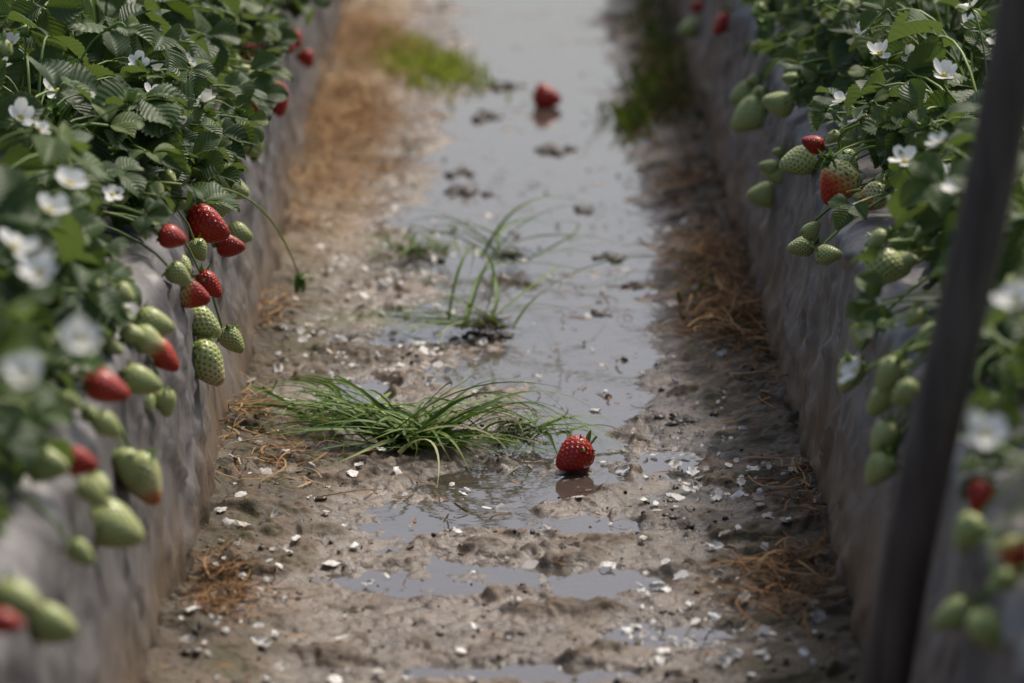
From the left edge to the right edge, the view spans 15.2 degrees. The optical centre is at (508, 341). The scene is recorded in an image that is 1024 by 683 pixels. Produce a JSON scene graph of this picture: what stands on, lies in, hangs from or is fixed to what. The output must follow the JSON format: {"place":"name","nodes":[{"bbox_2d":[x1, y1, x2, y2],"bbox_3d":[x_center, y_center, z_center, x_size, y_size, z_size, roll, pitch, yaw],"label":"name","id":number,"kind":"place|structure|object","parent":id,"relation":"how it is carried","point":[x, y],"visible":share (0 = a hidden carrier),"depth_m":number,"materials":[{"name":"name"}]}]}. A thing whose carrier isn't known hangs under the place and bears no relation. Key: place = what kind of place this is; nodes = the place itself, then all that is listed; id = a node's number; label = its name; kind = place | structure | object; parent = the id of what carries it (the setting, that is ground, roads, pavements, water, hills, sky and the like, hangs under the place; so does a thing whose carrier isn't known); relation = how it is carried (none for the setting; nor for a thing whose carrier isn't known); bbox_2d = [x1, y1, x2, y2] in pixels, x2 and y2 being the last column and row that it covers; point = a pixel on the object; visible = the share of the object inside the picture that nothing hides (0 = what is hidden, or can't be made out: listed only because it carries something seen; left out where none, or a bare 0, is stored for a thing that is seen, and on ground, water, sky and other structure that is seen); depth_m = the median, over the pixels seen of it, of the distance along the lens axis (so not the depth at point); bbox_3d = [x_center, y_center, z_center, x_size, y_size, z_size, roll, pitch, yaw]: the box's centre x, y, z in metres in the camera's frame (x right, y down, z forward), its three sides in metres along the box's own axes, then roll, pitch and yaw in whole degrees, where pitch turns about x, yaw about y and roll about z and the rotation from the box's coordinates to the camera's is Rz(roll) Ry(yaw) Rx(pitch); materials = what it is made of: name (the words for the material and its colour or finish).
{"place":"outdoors","nodes":[
{"label":"outdoors","id":0,"kind":"place"},
{"bbox_2d":[146,0,863,682],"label":"ground","id":1,"kind":"structure","parent":0,"point":[584,588],"depth_m":3.59,"materials":[{"name":"soil"}]},
{"bbox_2d":[0,0,352,682],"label":"mulched raised bed","id":2,"kind":"object","parent":1,"relation":"on","point":[108,601],"visible":0.35,"depth_m":3.06,"materials":[{"name":"grey plastic"}]},
{"bbox_2d":[0,315,99,646],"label":"strawberry plant","id":3,"kind":"object","parent":2,"relation":"on","point":[50,623],"visible":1,"depth_m":2.17,"materials":[{"name":"green plant"}]},
{"bbox_2d":[0,228,107,565],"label":"strawberry plant","id":4,"kind":"object","parent":2,"relation":"on","point":[32,449],"visible":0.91,"depth_m":2.44,"materials":[{"name":"green plant"}]},
{"bbox_2d":[0,165,161,547],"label":"strawberry plant","id":5,"kind":"object","parent":2,"relation":"on","point":[26,203],"visible":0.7,"depth_m":2.64,"materials":[{"name":"green plant"}]},
{"bbox_2d":[0,115,179,416],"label":"strawberry plant","id":6,"kind":"object","parent":2,"relation":"on","point":[144,330],"visible":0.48,"depth_m":2.88,"materials":[{"name":"green plant"}]},
{"bbox_2d":[0,33,210,307],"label":"strawberry plant","id":7,"kind":"object","parent":2,"relation":"on","point":[75,83],"visible":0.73,"depth_m":3.18,"materials":[{"name":"green plant"}]},
{"bbox_2d":[0,0,268,352],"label":"strawberry plant","id":8,"kind":"object","parent":2,"relation":"on","point":[196,77],"visible":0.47,"depth_m":3.53,"materials":[{"name":"green plant"}]},
{"bbox_2d":[0,10,298,385],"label":"strawberry plant","id":9,"kind":"object","parent":2,"relation":"on","point":[163,145],"visible":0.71,"depth_m":3.35,"materials":[{"name":"green plant"}]},
{"bbox_2d":[0,0,312,293],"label":"strawberry plant","id":10,"kind":"object","parent":2,"relation":"on","point":[183,13],"visible":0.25,"depth_m":3.83,"materials":[{"name":"green plant"}]},
{"bbox_2d":[34,0,299,162],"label":"strawberry plant","id":11,"kind":"object","parent":2,"relation":"on","point":[276,34],"visible":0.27,"depth_m":4.11,"materials":[{"name":"green plant"}]},
{"bbox_2d":[102,0,288,116],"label":"strawberry plant","id":12,"kind":"object","parent":2,"relation":"on","point":[279,109],"visible":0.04,"depth_m":4.40,"materials":[{"name":"green plant"}]},
{"bbox_2d":[268,0,331,54],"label":"strawberry plant","id":13,"kind":"object","parent":2,"relation":"on","point":[295,8],"visible":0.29,"depth_m":4.51,"materials":[{"name":"green plant"}]},
{"bbox_2d":[291,24,313,67],"bbox_3d":[-0.438,-0.484,4.859,0.380,0.301,0.425,0,13,0],"label":"strawberry plant","id":14,"kind":"object","parent":2,"relation":"on","point":[305,56],"visible":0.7,"depth_m":4.96,"materials":[{"name":"red plant"}]},
{"bbox_2d":[175,537,321,630],"bbox_3d":[-0.207,0.200,3.089,0.116,0.034,0.225,0,13,0],"label":"dry straw pile","id":15,"kind":"object","parent":1,"relation":"on","point":[206,593],"visible":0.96,"depth_m":3.10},
{"bbox_2d":[217,198,342,455],"bbox_3d":[-0.234,-0.036,4.066,0.092,0.047,1.248,0,13,0],"label":"dry straw pile","id":16,"kind":"object","parent":1,"relation":"on","point":[241,408],"visible":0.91,"depth_m":3.81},
{"bbox_2d":[213,403,380,497],"bbox_3d":[-0.195,0.110,3.488,0.168,0.045,0.321,0,13,0],"label":"dry straw pile","id":17,"kind":"object","parent":1,"relation":"on","point":[278,461],"visible":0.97,"depth_m":3.50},
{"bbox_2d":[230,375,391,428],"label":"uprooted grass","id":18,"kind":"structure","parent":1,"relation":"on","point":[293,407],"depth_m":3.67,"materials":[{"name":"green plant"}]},
{"bbox_2d":[282,0,477,240],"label":"dry straw pile","id":19,"kind":"object","parent":1,"relation":"on","point":[337,110],"visible":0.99,"depth_m":5.28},
{"bbox_2d":[281,296,511,353],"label":"uprooted grass","id":20,"kind":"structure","parent":1,"relation":"on","point":[450,323],"depth_m":4.05,"materials":[{"name":"green plant"}]},
{"bbox_2d":[341,225,468,267],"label":"uprooted grass","id":21,"kind":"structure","parent":1,"relation":"on","point":[414,248],"depth_m":4.40,"materials":[{"name":"green plant"}]},
{"bbox_2d":[221,375,616,485],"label":"uprooted grass","id":22,"kind":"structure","parent":1,"relation":"on","point":[395,429],"depth_m":3.56,"materials":[{"name":"green plant"}]},
{"bbox_2d":[346,24,510,108],"bbox_3d":[-0.138,-0.433,5.820,0.210,0.046,0.724,-3,13,-15],"label":"grass tuft","id":23,"kind":"object","parent":1,"relation":"on","point":[438,66],"visible":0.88,"depth_m":5.78,"materials":[{"name":"green plant"}]},
{"bbox_2d":[157,146,834,682],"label":"straw litter","id":24,"kind":"object","parent":1,"relation":"on","point":[535,414],"visible":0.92,"depth_m":3.58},
{"bbox_2d":[346,196,651,298],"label":"growing grass tuft","id":25,"kind":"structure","parent":1,"relation":"on","point":[497,232],"depth_m":4.40,"materials":[{"name":"green plant"}]},
{"bbox_2d":[172,187,825,682],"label":"fallen petals","id":26,"kind":"object","parent":1,"relation":"on","point":[764,633],"visible":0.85,"depth_m":3.39,"materials":[{"name":"white plant"}]},
{"bbox_2d":[165,0,854,682],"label":"mud clods","id":27,"kind":"object","parent":1,"relation":"on","point":[483,116],"visible":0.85,"depth_m":4.04,"materials":[{"name":"soil"}]},
{"bbox_2d":[425,0,608,59],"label":"puddle water","id":28,"kind":"structure","parent":1,"relation":"on","point":[552,2],"depth_m":6.45,"materials":[{"name":"grey liquid"}]},
{"bbox_2d":[345,246,715,340],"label":"growing grass tuft","id":29,"kind":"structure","parent":1,"relation":"on","point":[494,324],"depth_m":4.06,"materials":[{"name":"green plant"}]},
{"bbox_2d":[527,82,560,108],"bbox_3d":[0.051,-0.352,5.483,0.042,0.040,0.039,-3,13,-15],"label":"fallen strawberry","id":30,"kind":"object","parent":1,"relation":"on","point":[546,96],"visible":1,"depth_m":5.47,"materials":[{"name":"red plant"}]},
{"bbox_2d":[479,405,636,457],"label":"growing grass tuft","id":31,"kind":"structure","parent":1,"relation":"on","point":[530,428],"depth_m":3.59,"materials":[{"name":"green plant"}]},
{"bbox_2d":[555,430,596,470],"bbox_3d":[0.062,0.099,3.502,0.039,0.037,0.039,0,13,0],"label":"fallen strawberry","id":32,"kind":"object","parent":1,"relation":"on","point":[576,452],"visible":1,"depth_m":3.49,"materials":[{"name":"red plant"}]},
{"bbox_2d":[581,0,701,147],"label":"grass tuft","id":33,"kind":"object","parent":1,"relation":"on","point":[636,113],"visible":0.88,"depth_m":5.51,"materials":[{"name":"green plant"}]},
{"bbox_2d":[577,0,725,223],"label":"dry straw pile","id":34,"kind":"object","parent":1,"relation":"on","point":[692,175],"visible":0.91,"depth_m":5.04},
{"bbox_2d":[607,199,779,362],"bbox_3d":[0.203,-0.063,4.173,0.192,0.077,0.777,0,13,0],"label":"dry straw pile","id":35,"kind":"object","parent":1,"relation":"on","point":[733,301],"visible":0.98,"depth_m":4.12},
{"bbox_2d":[673,254,751,333],"bbox_3d":[0.215,-0.052,4.150,0.075,0.034,0.394,0,13,0],"label":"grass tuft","id":36,"kind":"object","parent":1,"relation":"on","point":[699,287],"visible":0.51,"depth_m":4.17,"materials":[{"name":"brown plant"}]},
{"bbox_2d":[684,531,842,641],"bbox_3d":[0.200,0.194,3.082,0.128,0.038,0.284,0,13,0],"label":"dry straw pile","id":37,"kind":"object","parent":1,"relation":"on","point":[774,566],"visible":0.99,"depth_m":3.09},
{"bbox_2d":[707,291,848,595],"bbox_3d":[0.237,0.072,3.580,0.098,0.043,1.128,0,13,0],"label":"dry straw pile","id":38,"kind":"object","parent":1,"relation":"on","point":[793,465],"visible":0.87,"depth_m":3.39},
{"bbox_2d":[665,0,1023,682],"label":"mulched raised bed","id":39,"kind":"object","parent":1,"relation":"on","point":[805,301],"visible":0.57,"depth_m":3.33,"materials":[{"name":"grey plastic"}]},
{"bbox_2d":[678,0,704,37],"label":"strawberry plant","id":40,"kind":"object","parent":39,"relation":"on","point":[688,28],"visible":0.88,"depth_m":5.46,"materials":[{"name":"green plant"}]},
{"bbox_2d":[713,3,733,34],"bbox_3d":[0.454,-0.509,4.841,0.393,0.241,0.446,0,13,0],"label":"strawberry plant","id":41,"kind":"object","parent":39,"relation":"on","point":[721,20],"visible":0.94,"depth_m":4.84,"materials":[{"name":"red plant"}]},
{"bbox_2d":[728,0,979,104],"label":"strawberry plant","id":42,"kind":"object","parent":39,"relation":"on","point":[741,91],"visible":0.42,"depth_m":4.40,"materials":[{"name":"green plant"}]},
{"bbox_2d":[731,0,996,131],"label":"strawberry plant","id":43,"kind":"object","parent":39,"relation":"on","point":[750,113],"visible":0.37,"depth_m":4.20,"materials":[{"name":"green plant"}]},
{"bbox_2d":[746,0,997,207],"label":"strawberry plant","id":44,"kind":"object","parent":39,"relation":"on","point":[804,78],"visible":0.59,"depth_m":3.86,"materials":[{"name":"green plant"}]},
{"bbox_2d":[779,0,995,175],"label":"strawberry plant","id":45,"kind":"object","parent":39,"relation":"on","point":[800,160],"visible":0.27,"depth_m":3.62,"materials":[{"name":"green plant"}]},
{"bbox_2d":[787,0,1023,265],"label":"strawberry plant","id":46,"kind":"object","parent":39,"relation":"on","point":[888,124],"visible":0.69,"depth_m":3.40,"materials":[{"name":"green plant"}]},
{"bbox_2d":[836,88,1023,392],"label":"strawberry plant","id":47,"kind":"object","parent":39,"relation":"on","point":[892,265],"visible":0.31,"depth_m":3.06,"materials":[{"name":"green plant"}]},
{"bbox_2d":[839,175,1023,485],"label":"strawberry plant","id":48,"kind":"object","parent":39,"relation":"on","point":[886,438],"visible":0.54,"depth_m":2.76,"materials":[{"name":"green plant"}]},
{"bbox_2d":[845,118,1023,416],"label":"strawberry plant","id":49,"kind":"object","parent":39,"relation":"on","point":[927,196],"visible":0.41,"depth_m":2.88,"materials":[{"name":"green plant"}]},
{"bbox_2d":[931,259,1023,630],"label":"strawberry plant","id":50,"kind":"object","parent":39,"relation":"on","point":[980,494],"visible":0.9,"depth_m":2.39,"materials":[{"name":"green plant"}]},
{"bbox_2d":[966,280,1023,650],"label":"strawberry plant","id":51,"kind":"object","parent":39,"relation":"on","point":[984,624],"visible":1,"depth_m":2.20,"materials":[{"name":"green plant"}]},
{"bbox_2d":[859,0,1023,682],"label":"wooden stake","id":52,"kind":"object","parent":1,"relation":"on","point":[944,389],"visible":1,"depth_m":2.38,"materials":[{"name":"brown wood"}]}
]}

